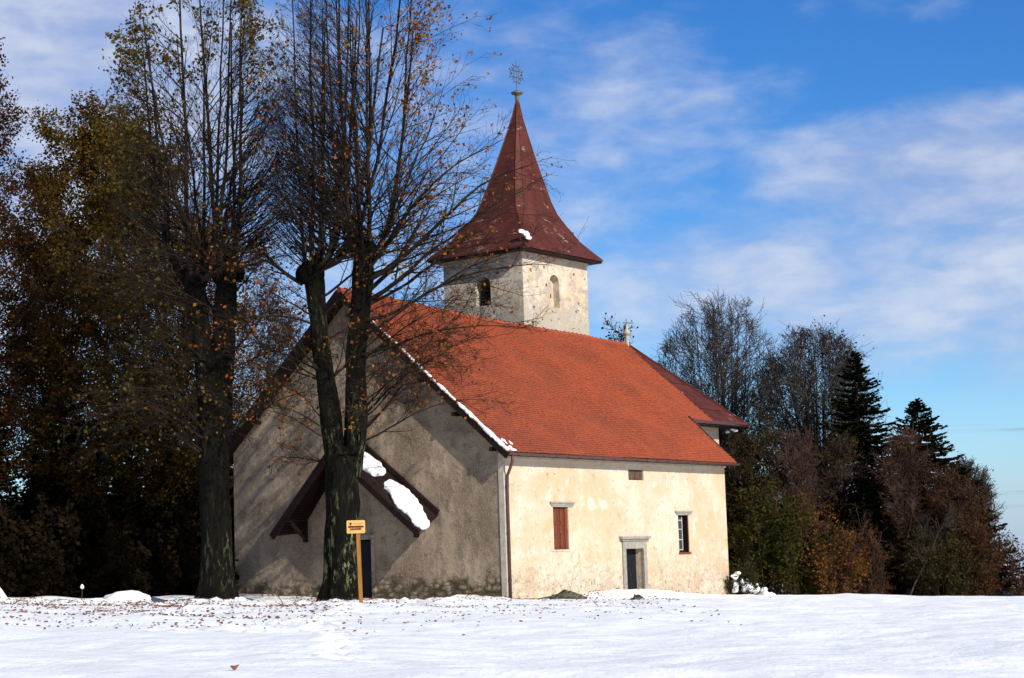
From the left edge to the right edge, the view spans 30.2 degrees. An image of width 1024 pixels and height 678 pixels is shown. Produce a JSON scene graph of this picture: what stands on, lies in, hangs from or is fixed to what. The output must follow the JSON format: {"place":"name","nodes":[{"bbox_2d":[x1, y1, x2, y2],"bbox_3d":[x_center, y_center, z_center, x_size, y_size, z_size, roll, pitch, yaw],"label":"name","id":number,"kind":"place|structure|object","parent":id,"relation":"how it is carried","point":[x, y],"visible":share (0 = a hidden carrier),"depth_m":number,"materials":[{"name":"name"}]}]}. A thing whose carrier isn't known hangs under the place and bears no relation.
{"place":"outdoors","nodes":[
{"label":"outdoors","id":0,"kind":"place"},
{"bbox_2d":[372,320,516,450],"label":"roof snow","id":1,"kind":"structure","parent":0,"point":[490,433],"depth_m":78.35,"materials":[{"name":"white snow"}]},
{"bbox_2d":[0,589,1023,677],"bbox_3d":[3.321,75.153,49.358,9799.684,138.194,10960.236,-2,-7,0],"label":"snow ground","id":2,"kind":"structure","parent":0,"point":[846,635],"depth_m":38.27,"materials":[{"name":"white snow"}]},
{"bbox_2d":[0,588,7,599],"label":"snow mound","id":3,"kind":"object","parent":2,"relation":"on","point":[3,595],"visible":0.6,"depth_m":75.06,"materials":[{"name":"white snow"}]},
{"bbox_2d":[0,402,21,501],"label":"spruce tree","id":4,"kind":"object","parent":2,"relation":"on","point":[10,471],"visible":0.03,"depth_m":91.63,"materials":[{"name":"green plant"}]},
{"bbox_2d":[0,409,22,517],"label":"spruce tree","id":5,"kind":"object","parent":2,"relation":"on","point":[9,499],"visible":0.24,"depth_m":85.19,"materials":[{"name":"green plant"}]},
{"bbox_2d":[0,503,45,596],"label":"dark bush","id":6,"kind":"object","parent":2,"relation":"on","point":[10,545],"visible":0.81,"depth_m":81.76,"materials":[{"name":"brown plant"}]},
{"bbox_2d":[0,37,109,505],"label":"beech tree","id":7,"kind":"object","parent":2,"relation":"on","point":[5,298],"visible":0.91,"depth_m":86.91,"materials":[{"name":"brown plant"}]},
{"bbox_2d":[0,492,125,597],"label":"dark bush","id":8,"kind":"object","parent":2,"relation":"on","point":[51,556],"visible":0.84,"depth_m":82.95,"materials":[{"name":"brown plant"}]},
{"bbox_2d":[7,358,120,597],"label":"spruce tree","id":9,"kind":"object","parent":2,"relation":"on","point":[61,491],"visible":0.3,"depth_m":88.05,"materials":[{"name":"green plant"}]},
{"bbox_2d":[0,443,132,521],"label":"dark bush","id":10,"kind":"object","parent":2,"relation":"on","point":[24,516],"visible":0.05,"depth_m":89.80,"materials":[{"name":"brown plant"}]},
{"bbox_2d":[0,155,174,503],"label":"beech tree","id":11,"kind":"object","parent":2,"relation":"on","point":[20,252],"visible":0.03,"depth_m":97.18,"materials":[{"name":"brown plant"}]},
{"bbox_2d":[86,598,105,600],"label":"snow mound","id":12,"kind":"object","parent":2,"relation":"on","point":[94,599],"visible":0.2,"depth_m":76.36,"materials":[{"name":"white snow"}]},
{"bbox_2d":[103,590,150,602],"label":"snow mound","id":13,"kind":"object","parent":2,"relation":"on","point":[132,595],"visible":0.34,"depth_m":76.35,"materials":[{"name":"white snow"}]},
{"bbox_2d":[0,82,261,596],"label":"beech tree","id":14,"kind":"object","parent":2,"relation":"on","point":[82,143],"visible":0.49,"depth_m":88.63,"materials":[{"name":"green plant"}]},
{"bbox_2d":[65,501,200,597],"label":"dark bush","id":15,"kind":"object","parent":2,"relation":"on","point":[143,567],"visible":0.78,"depth_m":84.99,"materials":[{"name":"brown plant"}]},
{"bbox_2d":[104,433,164,595],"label":"spruce tree","id":16,"kind":"object","parent":2,"relation":"on","point":[133,503],"visible":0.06,"depth_m":92.41,"materials":[{"name":"green plant"}]},
{"bbox_2d":[86,185,266,500],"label":"bare tree","id":17,"kind":"object","parent":2,"relation":"on","point":[181,194],"visible":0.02,"depth_m":99.51,"materials":[{"name":"brown plant"}]},
{"bbox_2d":[61,215,306,535],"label":"beech tree","id":18,"kind":"object","parent":2,"relation":"on","point":[210,289],"visible":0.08,"depth_m":93.14,"materials":[{"name":"brown plant"}]},
{"bbox_2d":[140,497,239,595],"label":"dark bush","id":19,"kind":"object","parent":2,"relation":"on","point":[189,586],"visible":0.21,"depth_m":86.45,"materials":[{"name":"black plant"}]},
{"bbox_2d":[48,0,338,598],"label":"linden tree","id":20,"kind":"object","parent":2,"relation":"on","point":[217,573],"visible":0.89,"depth_m":76.09,"materials":[{"name":"brown plant"}]},
{"bbox_2d":[178,397,233,530],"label":"dark bush","id":21,"kind":"object","parent":2,"relation":"on","point":[231,483],"visible":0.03,"depth_m":97.90,"materials":[{"name":"black plant"}]},
{"bbox_2d":[231,597,244,601],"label":"snow lump","id":22,"kind":"object","parent":2,"relation":"on","point":[236,599],"visible":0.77,"depth_m":73.44,"materials":[{"name":"white snow"}]},
{"bbox_2d":[234,293,306,410],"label":"bare tree","id":23,"kind":"object","parent":2,"relation":"on","point":[285,347],"visible":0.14,"depth_m":104.62,"materials":[{"name":"brown plant"}]},
{"bbox_2d":[347,520,364,602],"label":"signpost","id":24,"kind":"object","parent":2,"relation":"on","point":[357,527],"visible":0.99,"depth_m":70.18,"materials":[{"name":"yellow wood"}]},
{"bbox_2d":[0,588,770,634],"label":"leaf litter","id":25,"kind":"object","parent":2,"relation":"on","point":[173,604],"visible":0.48,"depth_m":60.06,"materials":[{"name":"brown plant"}]},
{"bbox_2d":[189,0,588,600],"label":"linden tree","id":26,"kind":"object","parent":2,"relation":"on","point":[344,457],"visible":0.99,"depth_m":74.38,"materials":[{"name":"brown plant"}]},
{"bbox_2d":[229,61,748,599],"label":"church","id":27,"kind":"structure","parent":2,"relation":"on","point":[607,473],"depth_m":84.92,"materials":[{"name":"beige paint"}]},
{"bbox_2d":[356,535,375,597],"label":"door","id":28,"kind":"structure","parent":27,"relation":"in","point":[368,561],"depth_m":81.88,"materials":[{"name":"brown wood"}]},
{"bbox_2d":[363,452,385,476],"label":"roof snow","id":29,"kind":"structure","parent":27,"relation":"on","point":[373,467],"depth_m":81.03,"materials":[{"name":"white snow"}]},
{"bbox_2d":[384,479,429,529],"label":"roof snow","id":30,"kind":"structure","parent":27,"relation":"on","point":[406,502],"depth_m":79.47,"materials":[{"name":"white snow"}]},
{"bbox_2d":[518,229,531,239],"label":"roof snow","id":31,"kind":"structure","parent":27,"relation":"on","point":[524,232],"depth_m":95.01,"materials":[{"name":"white snow"}]},
{"bbox_2d":[549,502,574,551],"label":"window","id":32,"kind":"structure","parent":27,"relation":"in","point":[559,508],"depth_m":80.98,"materials":[{"name":"brown wood"}]},
{"bbox_2d":[619,536,650,588],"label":"door","id":33,"kind":"structure","parent":27,"relation":"in","point":[630,544],"depth_m":85.60,"materials":[{"name":"grey stone"}]},
{"bbox_2d":[675,511,692,553],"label":"window","id":34,"kind":"structure","parent":27,"relation":"in","point":[682,515],"depth_m":89.25,"materials":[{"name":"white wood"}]},
{"bbox_2d":[725,428,737,432],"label":"roof snow","id":35,"kind":"structure","parent":27,"relation":"on","point":[733,430],"depth_m":99.73,"materials":[{"name":"white snow"}]},
{"bbox_2d":[540,589,586,598],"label":"rock","id":36,"kind":"object","parent":2,"relation":"on","point":[564,594],"visible":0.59,"depth_m":76.36,"materials":[{"name":"grey stone"}]},
{"bbox_2d":[601,313,638,343],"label":"bare tree","id":37,"kind":"object","parent":2,"relation":"on","point":[619,336],"visible":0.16,"depth_m":125.10,"materials":[{"name":"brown plant"}]},
{"bbox_2d":[631,594,644,599],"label":"rock","id":38,"kind":"object","parent":2,"relation":"on","point":[637,596],"visible":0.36,"depth_m":76.17,"materials":[{"name":"grey stone"}]},
{"bbox_2d":[652,286,791,511],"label":"bare tree","id":39,"kind":"object","parent":2,"relation":"on","point":[715,365],"visible":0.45,"depth_m":117.57,"materials":[{"name":"grey plant"}]},
{"bbox_2d":[724,549,765,594],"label":"snowy bush","id":40,"kind":"object","parent":2,"relation":"on","point":[750,575],"visible":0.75,"depth_m":91.63,"materials":[{"name":"green plant"}]},
{"bbox_2d":[731,571,775,594],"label":"snow clumps","id":41,"kind":"object","parent":40,"relation":"on","point":[763,590],"visible":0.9,"depth_m":91.45,"materials":[{"name":"white snow"}]},
{"bbox_2d":[719,405,791,589],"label":"shrub","id":42,"kind":"object","parent":2,"relation":"on","point":[734,501],"visible":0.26,"depth_m":100.07,"materials":[{"name":"green plant"}]},
{"bbox_2d":[721,416,790,591],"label":"brown tree","id":43,"kind":"object","parent":2,"relation":"on","point":[769,439],"visible":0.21,"depth_m":107.79,"materials":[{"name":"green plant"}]},
{"bbox_2d":[726,472,816,594],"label":"shrub","id":44,"kind":"object","parent":2,"relation":"on","point":[744,546],"visible":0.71,"depth_m":95.92,"materials":[{"name":"green plant"}]},
{"bbox_2d":[751,421,840,594],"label":"brown tree","id":45,"kind":"object","parent":2,"relation":"on","point":[800,473],"visible":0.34,"depth_m":99.26,"materials":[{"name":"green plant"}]},
{"bbox_2d":[758,482,839,594],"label":"shrub","id":46,"kind":"object","parent":2,"relation":"on","point":[806,537],"visible":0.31,"depth_m":96.94,"materials":[{"name":"red plant"}]},
{"bbox_2d":[755,489,846,594],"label":"shrub","id":47,"kind":"object","parent":2,"relation":"on","point":[796,589],"visible":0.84,"depth_m":95.47,"materials":[{"name":"green plant"}]},
{"bbox_2d":[722,315,888,498],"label":"round tree","id":48,"kind":"object","parent":2,"relation":"on","point":[796,388],"visible":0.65,"depth_m":111.52,"materials":[{"name":"grey plant"}]},
{"bbox_2d":[778,466,862,594],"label":"shrub","id":49,"kind":"object","parent":2,"relation":"on","point":[840,513],"visible":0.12,"depth_m":100.76,"materials":[{"name":"brown plant"}]},
{"bbox_2d":[788,426,870,522],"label":"brown tree","id":50,"kind":"object","parent":2,"relation":"on","point":[830,457],"visible":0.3,"depth_m":102.45,"materials":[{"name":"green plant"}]},
{"bbox_2d":[794,500,876,594],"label":"shrub","id":51,"kind":"object","parent":2,"relation":"on","point":[849,576],"visible":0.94,"depth_m":95.48,"materials":[{"name":"orange plant"}]},
{"bbox_2d":[811,351,914,593],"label":"spruce tree","id":52,"kind":"object","parent":2,"relation":"on","point":[854,403],"visible":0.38,"depth_m":105.74,"materials":[{"name":"green plant"}]},
{"bbox_2d":[834,502,895,594],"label":"shrub","id":53,"kind":"object","parent":2,"relation":"on","point":[872,585],"visible":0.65,"depth_m":96.77,"materials":[{"name":"orange plant"}]},
{"bbox_2d":[820,477,912,594],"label":"spruce tree","id":54,"kind":"object","parent":2,"relation":"on","point":[867,507],"visible":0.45,"depth_m":100.17,"materials":[{"name":"green plant"}]},
{"bbox_2d":[862,423,938,595],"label":"brown tree","id":55,"kind":"object","parent":2,"relation":"on","point":[900,453],"visible":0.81,"depth_m":99.49,"materials":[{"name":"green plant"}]},
{"bbox_2d":[874,483,972,595],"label":"shrub","id":56,"kind":"object","parent":2,"relation":"on","point":[902,542],"visible":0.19,"depth_m":99.28,"materials":[{"name":"brown plant"}]},
{"bbox_2d":[912,515,937,595],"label":"leaning tree","id":57,"kind":"object","parent":2,"relation":"on","point":[927,523],"visible":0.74,"depth_m":97.25,"materials":[{"name":"brown plant"}]},
{"bbox_2d":[907,500,958,594],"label":"leaning tree","id":58,"kind":"object","parent":2,"relation":"on","point":[948,524],"visible":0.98,"depth_m":96.23,"materials":[{"name":"brown plant"}]},
{"bbox_2d":[860,398,1023,594],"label":"spruce tree","id":59,"kind":"object","parent":2,"relation":"on","point":[914,408],"visible":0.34,"depth_m":102.49,"materials":[{"name":"green plant"}]},
{"bbox_2d":[893,505,991,595],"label":"shrub","id":60,"kind":"object","parent":2,"relation":"on","point":[949,578],"visible":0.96,"depth_m":96.50,"materials":[{"name":"green plant"}]},
{"bbox_2d":[899,458,1000,595],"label":"brown tree","id":61,"kind":"object","parent":2,"relation":"on","point":[945,492],"visible":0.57,"depth_m":99.06,"materials":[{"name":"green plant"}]},
{"bbox_2d":[916,462,1023,595],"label":"tree","id":62,"kind":"object","parent":2,"relation":"on","point":[963,469],"visible":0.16,"depth_m":100.47,"materials":[{"name":"green plant"}]},
{"bbox_2d":[942,511,1012,595],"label":"shrub","id":63,"kind":"object","parent":2,"relation":"on","point":[986,585],"visible":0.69,"depth_m":97.12,"materials":[{"name":"orange plant"}]},
{"bbox_2d":[949,451,1008,542],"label":"bare tree","id":64,"kind":"object","parent":2,"relation":"on","point":[990,503],"visible":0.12,"depth_m":104.71,"materials":[{"name":"brown plant"}]},
{"bbox_2d":[980,513,1023,595],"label":"shrub","id":65,"kind":"object","parent":2,"relation":"on","point":[1006,581],"visible":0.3,"depth_m":99.64,"materials":[{"name":"orange plant"}]},
{"bbox_2d":[1007,538,1023,595],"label":"shrub","id":66,"kind":"object","parent":2,"relation":"on","point":[1022,571],"visible":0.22,"depth_m":101.10,"materials":[{"name":"orange plant"}]},
{"bbox_2d":[0,0,1023,594],"label":"sky","id":67,"kind":"structure","parent":0,"point":[859,162],"materials":[{"name":"blue"}]}
]}

